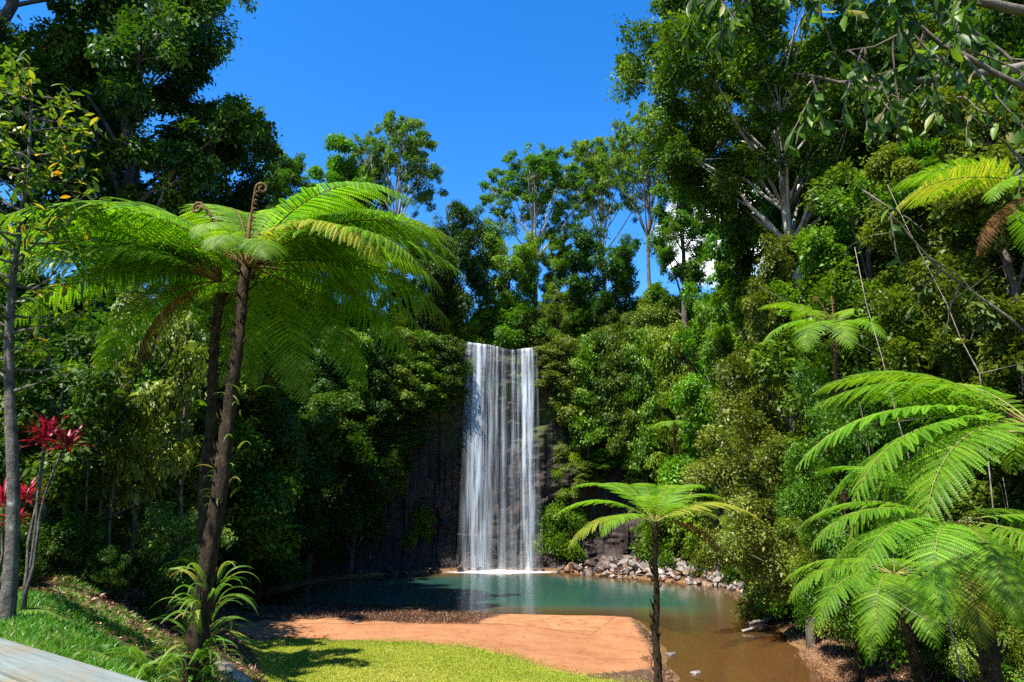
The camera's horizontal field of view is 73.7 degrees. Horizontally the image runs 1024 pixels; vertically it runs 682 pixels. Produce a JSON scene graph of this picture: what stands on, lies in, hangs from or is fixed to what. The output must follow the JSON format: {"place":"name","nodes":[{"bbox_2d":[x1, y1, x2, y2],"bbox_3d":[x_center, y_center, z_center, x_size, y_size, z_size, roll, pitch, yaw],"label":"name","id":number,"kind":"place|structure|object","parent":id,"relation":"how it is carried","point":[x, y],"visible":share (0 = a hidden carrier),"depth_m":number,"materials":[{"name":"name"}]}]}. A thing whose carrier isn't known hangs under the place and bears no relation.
{"place":"outdoors","nodes":[
{"label":"outdoors","id":0,"kind":"place"},
{"bbox_2d":[18,570,258,681],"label":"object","id":1,"kind":"structure","parent":0,"point":[116,623],"depth_m":11.84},
{"bbox_2d":[202,318,750,573],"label":"rock cliff","id":2,"kind":"structure","parent":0,"point":[505,526],"depth_m":57.22,"materials":[{"name":"stone"}]},
{"bbox_2d":[301,327,350,426],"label":"hanging creeper","id":3,"kind":"object","parent":2,"relation":"hanging from","point":[324,372],"visible":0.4,"depth_m":52.55,"materials":[{"name":"green plant"}]},
{"bbox_2d":[333,328,377,419],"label":"hanging creeper","id":4,"kind":"object","parent":2,"relation":"hanging from","point":[360,407],"visible":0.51,"depth_m":53.88,"materials":[{"name":"green plant"}]},
{"bbox_2d":[358,324,401,429],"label":"hanging creeper","id":5,"kind":"object","parent":2,"relation":"hanging from","point":[381,406],"visible":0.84,"depth_m":54.49,"materials":[{"name":"green plant"}]},
{"bbox_2d":[386,326,428,416],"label":"hanging creeper","id":6,"kind":"object","parent":2,"relation":"hanging from","point":[405,398],"visible":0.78,"depth_m":55.46,"materials":[{"name":"green plant"}]},
{"bbox_2d":[410,329,447,405],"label":"hanging creeper","id":7,"kind":"object","parent":2,"relation":"hanging from","point":[427,371],"visible":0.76,"depth_m":56.13,"materials":[{"name":"green plant"}]},
{"bbox_2d":[422,334,470,396],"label":"hanging creeper","id":8,"kind":"object","parent":2,"relation":"hanging from","point":[451,353],"visible":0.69,"depth_m":56.88,"materials":[{"name":"green plant"}]},
{"bbox_2d":[464,343,543,572],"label":"waterfall","id":9,"kind":"structure","parent":2,"relation":"on","point":[526,402],"depth_m":56.89,"materials":[{"name":"white liquid"}]},
{"bbox_2d":[532,341,579,390],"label":"hanging creeper","id":10,"kind":"object","parent":2,"relation":"hanging from","point":[553,355],"visible":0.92,"depth_m":57.58,"materials":[{"name":"green plant"}]},
{"bbox_2d":[548,333,588,434],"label":"hanging creeper","id":11,"kind":"object","parent":2,"relation":"hanging from","point":[560,417],"visible":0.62,"depth_m":56.91,"materials":[{"name":"green plant"}]},
{"bbox_2d":[567,333,607,457],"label":"hanging creeper","id":12,"kind":"object","parent":2,"relation":"hanging from","point":[589,438],"visible":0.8,"depth_m":56.29,"materials":[{"name":"green plant"}]},
{"bbox_2d":[586,327,629,443],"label":"hanging creeper","id":13,"kind":"object","parent":2,"relation":"hanging from","point":[612,417],"visible":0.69,"depth_m":55.85,"materials":[{"name":"green plant"}]},
{"bbox_2d":[597,323,644,465],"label":"hanging creeper","id":14,"kind":"object","parent":2,"relation":"hanging from","point":[620,440],"visible":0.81,"depth_m":55.56,"materials":[{"name":"green plant"}]},
{"bbox_2d":[620,324,671,482],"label":"hanging creeper","id":15,"kind":"object","parent":2,"relation":"hanging from","point":[643,363],"visible":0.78,"depth_m":54.68,"materials":[{"name":"green plant"}]},
{"bbox_2d":[638,325,687,487],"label":"hanging creeper","id":16,"kind":"object","parent":2,"relation":"hanging from","point":[667,353],"visible":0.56,"depth_m":54.06,"materials":[{"name":"green plant"}]},
{"bbox_2d":[662,324,712,490],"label":"hanging creeper","id":17,"kind":"object","parent":2,"relation":"hanging from","point":[680,371],"visible":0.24,"depth_m":53.64,"materials":[{"name":"green plant"}]},
{"bbox_2d":[0,0,976,320],"label":"sky","id":18,"kind":"structure","parent":0,"point":[487,79],"materials":[{"name":"blue"}]},
{"bbox_2d":[254,572,746,621],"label":"pool water","id":19,"kind":"structure","parent":0,"point":[549,592],"depth_m":40.70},
{"bbox_2d":[0,460,1023,681],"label":"ground","id":20,"kind":"structure","parent":0,"point":[724,648],"depth_m":24.58,"materials":[{"name":"soil"}]},
{"bbox_2d":[0,506,49,590],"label":"shrub","id":21,"kind":"object","parent":20,"relation":"on","point":[23,535],"visible":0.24,"depth_m":12.77,"materials":[{"name":"green plant"}]},
{"bbox_2d":[4,414,98,609],"bbox_3d":[-7.029,2.552,10.317,1.390,3.019,1.024,-6,-15,25],"label":"red cordyline","id":22,"kind":"object","parent":20,"relation":"on","point":[45,434],"visible":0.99,"depth_m":10.34,"materials":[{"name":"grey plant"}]},
{"bbox_2d":[0,326,111,492],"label":"understorey tree","id":23,"kind":"object","parent":20,"relation":"on","point":[53,387],"visible":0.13,"depth_m":15.65,"materials":[{"name":"green plant"}]},
{"bbox_2d":[0,45,133,620],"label":"slender tree","id":24,"kind":"object","parent":20,"relation":"on","point":[10,571],"visible":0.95,"depth_m":10.32,"materials":[{"name":"green plant"}]},
{"bbox_2d":[0,638,145,681],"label":"walkway","id":25,"kind":"structure","parent":20,"relation":"on","point":[21,662],"depth_m":1.81,"materials":[{"name":"grey wood"}]},
{"bbox_2d":[29,507,119,582],"bbox_3d":[-9.257,4.334,14.438,1.896,1.616,1.856,-3,-14,14],"label":"shrub","id":26,"kind":"object","parent":20,"relation":"on","point":[63,543],"visible":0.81,"depth_m":14.19,"materials":[{"name":"green plant"}]},
{"bbox_2d":[0,322,154,550],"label":"understorey tree","id":27,"kind":"object","parent":20,"relation":"on","point":[97,393],"visible":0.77,"depth_m":14.60,"materials":[{"name":"green plant"}]},
{"bbox_2d":[20,491,135,569],"bbox_3d":[-10.578,4.593,16.675,2.626,2.238,2.569,6,-15,-24],"label":"shrub","id":28,"kind":"object","parent":20,"relation":"on","point":[93,504],"visible":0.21,"depth_m":16.47,"materials":[{"name":"green plant"}]},
{"bbox_2d":[0,0,166,127],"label":"canopy tree","id":29,"kind":"object","parent":20,"relation":"on","point":[11,7],"visible":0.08,"depth_m":33.77,"materials":[{"name":"green plant"}]},
{"bbox_2d":[0,303,191,509],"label":"shrub","id":30,"kind":"object","parent":20,"relation":"on","point":[87,325],"visible":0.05,"depth_m":21.34,"materials":[{"name":"green plant"}]},
{"bbox_2d":[0,589,208,681],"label":"bank grass","id":31,"kind":"structure","parent":20,"relation":"on","point":[28,619],"depth_m":9.21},
{"bbox_2d":[83,545,143,596],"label":"shrub","id":32,"kind":"object","parent":20,"relation":"on","point":[117,567],"visible":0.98,"depth_m":14.12,"materials":[{"name":"green plant"}]},
{"bbox_2d":[14,274,227,427],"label":"understorey tree","id":33,"kind":"object","parent":20,"relation":"on","point":[103,304],"visible":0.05,"depth_m":25.65,"materials":[{"name":"green plant"}]},
{"bbox_2d":[65,349,206,532],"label":"understorey tree","id":34,"kind":"object","parent":20,"relation":"on","point":[163,375],"visible":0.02,"depth_m":20.16,"materials":[{"name":"green plant"}]},
{"bbox_2d":[0,0,282,299],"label":"canopy tree","id":35,"kind":"object","parent":20,"relation":"on","point":[174,20],"visible":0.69,"depth_m":30.48,"materials":[{"name":"green plant"}]},
{"bbox_2d":[0,5,286,292],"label":"canopy tree","id":36,"kind":"object","parent":20,"relation":"on","point":[187,75],"visible":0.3,"depth_m":31.96,"materials":[{"name":"green plant"}]},
{"bbox_2d":[73,284,225,592],"bbox_3d":[-9.128,2.398,17.175,3.546,8.380,3.186,4,-14,-18],"label":"understorey tree","id":37,"kind":"object","parent":20,"relation":"on","point":[136,460],"visible":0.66,"depth_m":17.16,"materials":[{"name":"green plant"}]},
{"bbox_2d":[99,646,207,681],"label":"sword fern","id":38,"kind":"object","parent":20,"relation":"on","point":[145,664],"visible":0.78,"depth_m":9.36,"materials":[{"name":"green plant"}]},
{"bbox_2d":[134,557,220,626],"bbox_3d":[-7.654,5.700,15.503,1.896,1.616,1.856,4,-14,-16],"label":"shrub","id":39,"kind":"object","parent":20,"relation":"on","point":[146,602],"visible":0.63,"depth_m":15.07,"materials":[{"name":"green plant"}]},
{"bbox_2d":[129,497,237,622],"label":"understorey tree","id":40,"kind":"object","parent":20,"relation":"on","point":[154,544],"visible":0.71,"depth_m":15.54,"materials":[{"name":"green plant"}]},
{"bbox_2d":[0,198,378,681],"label":"tree fern","id":41,"kind":"object","parent":20,"relation":"on","point":[134,256],"visible":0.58,"depth_m":12.43,"materials":[{"name":"green plant"}]},
{"bbox_2d":[144,555,259,681],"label":"sword fern","id":42,"kind":"object","parent":20,"relation":"on","point":[207,651],"visible":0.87,"depth_m":9.93,"materials":[{"name":"green plant"}]},
{"bbox_2d":[123,341,304,531],"bbox_3d":[-15.046,5.205,32.609,8.874,12.253,9.167,-2,-13,7],"label":"rainforest tree","id":43,"kind":"object","parent":20,"relation":"on","point":[267,408],"visible":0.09,"depth_m":32.64,"materials":[{"name":"green plant"}]},
{"bbox_2d":[119,409,309,574],"bbox_3d":[-14.062,6.945,30.510,9.094,7.920,9.294,-3,-14,11],"label":"shrub","id":44,"kind":"object","parent":20,"relation":"on","point":[257,537],"visible":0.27,"depth_m":31.01,"materials":[{"name":"green plant"}]},
{"bbox_2d":[0,181,467,681],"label":"tree fern","id":45,"kind":"object","parent":20,"relation":"on","point":[325,236],"visible":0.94,"depth_m":11.66,"materials":[{"name":"green plant"}]},
{"bbox_2d":[214,532,253,593],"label":"shrub","id":46,"kind":"object","parent":20,"relation":"on","point":[236,556],"visible":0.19,"depth_m":29.92,"materials":[{"name":"green plant"}]},
{"bbox_2d":[154,163,314,601],"bbox_3d":[-14.131,1.443,35.319,8.070,23.464,6.503,4,-14,-18],"label":"rainforest tree","id":47,"kind":"object","parent":20,"relation":"on","point":[241,197],"visible":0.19,"depth_m":34.01,"materials":[{"name":"green plant"}]},
{"bbox_2d":[18,511,491,681],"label":"leaf litter","id":48,"kind":"object","parent":20,"relation":"on","point":[229,610],"visible":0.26,"depth_m":15.01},
{"bbox_2d":[239,503,306,588],"bbox_3d":[-15.866,10.617,37.621,7.953,6.926,8.127,-11,-17,38],"label":"shrub","id":49,"kind":"object","parent":20,"relation":"on","point":[276,568],"visible":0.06,"depth_m":37.49,"materials":[{"name":"green plant"}]},
{"bbox_2d":[241,360,320,523],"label":"rainforest tree","id":50,"kind":"object","parent":20,"relation":"on","point":[290,405],"visible":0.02,"depth_m":39.27,"materials":[{"name":"green plant"}]},
{"bbox_2d":[257,139,320,228],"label":"rainforest tree","id":51,"kind":"object","parent":20,"relation":"on","point":[290,169],"visible":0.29,"depth_m":57.21,"materials":[{"name":"green plant"}]},
{"bbox_2d":[253,380,355,586],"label":"rainforest tree","id":52,"kind":"object","parent":20,"relation":"on","point":[318,431],"visible":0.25,"depth_m":43.96,"materials":[{"name":"green plant"}]},
{"bbox_2d":[290,388,387,577],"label":"rainforest tree","id":53,"kind":"object","parent":20,"relation":"on","point":[353,440],"visible":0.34,"depth_m":48.91,"materials":[{"name":"green plant"}]},
{"bbox_2d":[303,132,375,306],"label":"rainforest tree","id":54,"kind":"object","parent":20,"relation":"on","point":[339,168],"visible":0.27,"depth_m":61.35,"materials":[{"name":"green plant"}]},
{"bbox_2d":[233,604,485,623],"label":"gravel","id":55,"kind":"structure","parent":20,"relation":"on","point":[466,620],"depth_m":28.96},
{"bbox_2d":[322,426,400,571],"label":"rainforest tree","id":56,"kind":"object","parent":20,"relation":"on","point":[379,493],"visible":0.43,"depth_m":52.02,"materials":[{"name":"green plant"}]},
{"bbox_2d":[333,152,409,318],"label":"rainforest tree","id":57,"kind":"object","parent":20,"relation":"on","point":[377,162],"visible":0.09,"depth_m":67.36,"materials":[{"name":"green plant"}]},
{"bbox_2d":[340,108,448,304],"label":"gum tree","id":58,"kind":"object","parent":20,"relation":"on","point":[411,153],"visible":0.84,"depth_m":66.78,"materials":[{"name":"green plant"}]},
{"bbox_2d":[397,502,437,546],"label":"shrub","id":59,"kind":"object","parent":20,"relation":"on","point":[424,520],"visible":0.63,"depth_m":55.45,"materials":[{"name":"green plant"}]},
{"bbox_2d":[385,226,464,332],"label":"rainforest tree","id":60,"kind":"object","parent":20,"relation":"on","point":[437,300],"visible":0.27,"depth_m":61.31,"materials":[{"name":"green plant"}]},
{"bbox_2d":[220,636,650,681],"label":"lawn grass","id":61,"kind":"structure","parent":20,"relation":"on","point":[381,663],"depth_m":19.45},
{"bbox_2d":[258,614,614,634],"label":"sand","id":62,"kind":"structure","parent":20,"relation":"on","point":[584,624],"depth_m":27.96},
{"bbox_2d":[416,198,493,336],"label":"rainforest tree","id":63,"kind":"object","parent":20,"relation":"on","point":[466,236],"visible":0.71,"depth_m":62.76,"materials":[{"name":"green plant"}]},
{"bbox_2d":[468,213,545,328],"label":"rainforest tree","id":64,"kind":"object","parent":20,"relation":"on","point":[518,265],"visible":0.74,"depth_m":65.87,"materials":[{"name":"green plant"}]},
{"bbox_2d":[486,295,550,349],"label":"shrub","id":65,"kind":"object","parent":20,"relation":"on","point":[511,336],"visible":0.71,"depth_m":63.38,"materials":[{"name":"green plant"}]},
{"bbox_2d":[472,142,606,307],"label":"gum tree","id":66,"kind":"object","parent":20,"relation":"on","point":[538,167],"visible":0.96,"depth_m":70.63,"materials":[{"name":"green plant"}]},
{"bbox_2d":[538,289,579,340],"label":"rainforest tree","id":67,"kind":"object","parent":20,"relation":"on","point":[551,316],"visible":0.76,"depth_m":63.76,"materials":[{"name":"green plant"}]},
{"bbox_2d":[520,496,600,564],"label":"shrub","id":68,"kind":"object","parent":20,"relation":"on","point":[553,535],"visible":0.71,"depth_m":55.82,"materials":[{"name":"green plant"}]},
{"bbox_2d":[535,224,589,331],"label":"rainforest tree","id":69,"kind":"object","parent":20,"relation":"on","point":[552,261],"visible":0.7,"depth_m":67.18,"materials":[{"name":"green plant"}]},
{"bbox_2d":[549,438,607,500],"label":"shrub","id":70,"kind":"object","parent":20,"relation":"on","point":[579,458],"visible":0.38,"depth_m":57.07,"materials":[{"name":"green plant"}]},
{"bbox_2d":[536,136,651,289],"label":"gum tree","id":71,"kind":"object","parent":20,"relation":"on","point":[580,149],"visible":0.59,"depth_m":71.99,"materials":[{"name":"green plant"}]},
{"bbox_2d":[553,215,642,329],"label":"rainforest tree","id":72,"kind":"object","parent":20,"relation":"on","point":[619,270],"visible":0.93,"depth_m":63.57,"materials":[{"name":"green plant"}]},
{"bbox_2d":[594,99,681,306],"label":"gum tree","id":73,"kind":"object","parent":20,"relation":"on","point":[634,139],"visible":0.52,"depth_m":64.31,"materials":[{"name":"green plant"}]},
{"bbox_2d":[554,483,763,681],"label":"tree fern","id":74,"kind":"object","parent":20,"relation":"on","point":[647,499],"visible":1,"depth_m":16.69,"materials":[{"name":"green plant"}]},
{"bbox_2d":[627,288,693,334],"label":"shrub","id":75,"kind":"object","parent":20,"relation":"on","point":[659,311],"visible":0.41,"depth_m":59.52,"materials":[{"name":"green plant"}]},
{"bbox_2d":[629,492,692,572],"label":"shrub","id":76,"kind":"object","parent":20,"relation":"on","point":[645,553],"visible":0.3,"depth_m":50.95,"materials":[{"name":"green plant"}]},
{"bbox_2d":[638,176,717,328],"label":"rainforest tree","id":77,"kind":"object","parent":20,"relation":"on","point":[682,222],"visible":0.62,"depth_m":58.97,"materials":[{"name":"green plant"}]},
{"bbox_2d":[650,484,724,571],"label":"shrub","id":78,"kind":"object","parent":20,"relation":"on","point":[687,538],"visible":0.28,"depth_m":49.64,"materials":[{"name":"green plant"}]},
{"bbox_2d":[655,268,755,572],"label":"rainforest tree","id":79,"kind":"object","parent":20,"relation":"on","point":[696,384],"visible":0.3,"depth_m":48.28,"materials":[{"name":"green plant"}]},
{"bbox_2d":[689,239,781,483],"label":"rainforest tree","id":80,"kind":"object","parent":20,"relation":"on","point":[733,281],"visible":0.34,"depth_m":44.67,"materials":[{"name":"green plant"}]},
{"bbox_2d":[730,499,788,626],"bbox_3d":[13.157,10.400,32.117,4.903,6.342,5.331,8,-16,-31],"label":"shrub","id":81,"kind":"object","parent":20,"relation":"on","point":[750,611],"visible":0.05,"depth_m":31.59,"materials":[{"name":"green plant"}]},
{"bbox_2d":[675,354,863,611],"bbox_3d":[12.551,6.316,29.165,10.206,12.251,9.735,-9,-16,34],"label":"shrub","id":82,"kind":"object","parent":20,"relation":"on","point":[750,498],"visible":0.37,"depth_m":28.55,"materials":[{"name":"green plant"}]},
{"bbox_2d":[699,63,842,382],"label":"rainforest tree","id":83,"kind":"object","parent":20,"relation":"on","point":[730,247],"visible":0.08,"depth_m":43.63,"materials":[{"name":"green plant"}]},
{"bbox_2d":[715,226,838,649],"bbox_3d":[11.464,3.270,27.190,4.376,17.418,5.430,8,-16,-31],"label":"rainforest tree","id":84,"kind":"object","parent":20,"relation":"on","point":[781,262],"visible":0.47,"depth_m":28.09,"materials":[{"name":"green plant"}]},
{"bbox_2d":[605,0,980,340],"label":"canopy tree","id":85,"kind":"object","parent":20,"relation":"on","point":[752,81],"visible":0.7,"depth_m":33.62,"materials":[{"name":"green plant"}]},
{"bbox_2d":[638,614,1018,681],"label":"leaf litter","id":86,"kind":"object","parent":20,"relation":"on","point":[802,633],"visible":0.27,"depth_m":22.65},
{"bbox_2d":[759,296,915,681],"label":"tree fern","id":87,"kind":"object","parent":20,"relation":"on","point":[861,672],"visible":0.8,"depth_m":21.23,"materials":[{"name":"green plant"}]},
{"bbox_2d":[769,442,905,663],"bbox_3d":[11.747,7.039,22.871,6.223,7.457,5.936,5,-14,-18],"label":"shrub","id":88,"kind":"object","parent":20,"relation":"on","point":[789,534],"visible":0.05,"depth_m":22.76,"materials":[{"name":"green plant"}]},
{"bbox_2d":[760,167,925,394],"bbox_3d":[14.409,1.379,27.060,8.498,17.460,8.717,-1,-13,3],"label":"canopy tree","id":89,"kind":"object","parent":20,"relation":"on","point":[818,249],"visible":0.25,"depth_m":27.36,"materials":[{"name":"green plant"}]},
{"bbox_2d":[679,0,1023,335],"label":"overhanging tree","id":90,"kind":"object","parent":20,"relation":"on","point":[965,23],"visible":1,"depth_m":4.99,"materials":[{"name":"green plant"}]},
{"bbox_2d":[744,252,960,550],"bbox_3d":[13.241,3.810,24.346,8.320,13.924,8.594,-1,-13,5],"label":"rainforest tree","id":91,"kind":"object","parent":20,"relation":"on","point":[788,357],"visible":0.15,"depth_m":24.53,"materials":[{"name":"green plant"}]},
{"bbox_2d":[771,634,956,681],"bbox_3d":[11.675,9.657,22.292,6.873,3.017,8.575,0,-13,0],"label":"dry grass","id":92,"kind":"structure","parent":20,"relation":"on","point":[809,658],"depth_m":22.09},
{"bbox_2d":[769,360,981,681],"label":"shrub","id":93,"kind":"object","parent":20,"relation":"on","point":[803,503],"visible":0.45,"depth_m":19.49,"materials":[{"name":"green plant"}]},
{"bbox_2d":[797,38,957,313],"bbox_3d":[17.764,-3.885,28.767,9.238,20.816,7.445,-10,-17,36],"label":"rainforest tree","id":94,"kind":"object","parent":20,"relation":"on","point":[844,174],"visible":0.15,"depth_m":29.41,"materials":[{"name":"green plant"}]},
{"bbox_2d":[781,558,1023,681],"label":"tree fern","id":95,"kind":"object","parent":20,"relation":"on","point":[897,586],"visible":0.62,"depth_m":10.35,"materials":[{"name":"green plant"}]},
{"bbox_2d":[794,466,1023,681],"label":"tree fern","id":96,"kind":"object","parent":20,"relation":"on","point":[960,542],"visible":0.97,"depth_m":6.44,"materials":[{"name":"green plant"}]},
{"bbox_2d":[794,370,1023,564],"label":"tree fern","id":97,"kind":"object","parent":20,"relation":"on","point":[982,436],"visible":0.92,"depth_m":7.96,"materials":[{"name":"green plant"}]},
{"bbox_2d":[855,130,979,424],"bbox_3d":[14.875,-0.572,23.235,5.994,14.741,4.830,9,-16,-32],"label":"rainforest tree","id":98,"kind":"object","parent":20,"relation":"on","point":[884,166],"visible":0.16,"depth_m":23.55,"materials":[{"name":"green plant"}]},
{"bbox_2d":[847,253,1023,542],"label":"rainforest tree","id":99,"kind":"object","parent":20,"relation":"on","point":[897,351],"visible":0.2,"depth_m":20.27,"materials":[{"name":"green plant"}]},
{"bbox_2d":[875,39,1023,258],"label":"canopy tree","id":100,"kind":"object","parent":20,"relation":"on","point":[901,194],"visible":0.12,"depth_m":22.34,"materials":[{"name":"green plant"}]},
{"bbox_2d":[883,0,1017,143],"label":"canopy tree","id":101,"kind":"object","parent":20,"relation":"on","point":[931,26],"visible":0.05,"depth_m":29.84,"materials":[{"name":"green plant"}]},
{"bbox_2d":[888,155,1023,256],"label":"tree fern","id":102,"kind":"object","parent":20,"relation":"on","point":[981,175],"visible":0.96,"depth_m":10.37,"materials":[{"name":"green plant"}]},
{"bbox_2d":[895,82,1023,474],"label":"rainforest tree","id":103,"kind":"object","parent":20,"relation":"on","point":[998,349],"visible":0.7,"depth_m":16.92,"materials":[{"name":"green plant"}]},
{"bbox_2d":[911,334,1023,535],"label":"rainforest tree","id":104,"kind":"object","parent":20,"relation":"on","point":[981,491],"visible":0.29,"depth_m":18.04,"materials":[{"name":"green plant"}]},
{"bbox_2d":[914,567,1023,681],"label":"shrub","id":105,"kind":"object","parent":20,"relation":"on","point":[967,667],"visible":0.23,"depth_m":16.67,"materials":[{"name":"green plant"}]},
{"bbox_2d":[953,0,1023,133],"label":"canopy tree","id":106,"kind":"object","parent":20,"relation":"on","point":[994,30],"visible":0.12,"depth_m":16.88,"materials":[{"name":"green plant"}]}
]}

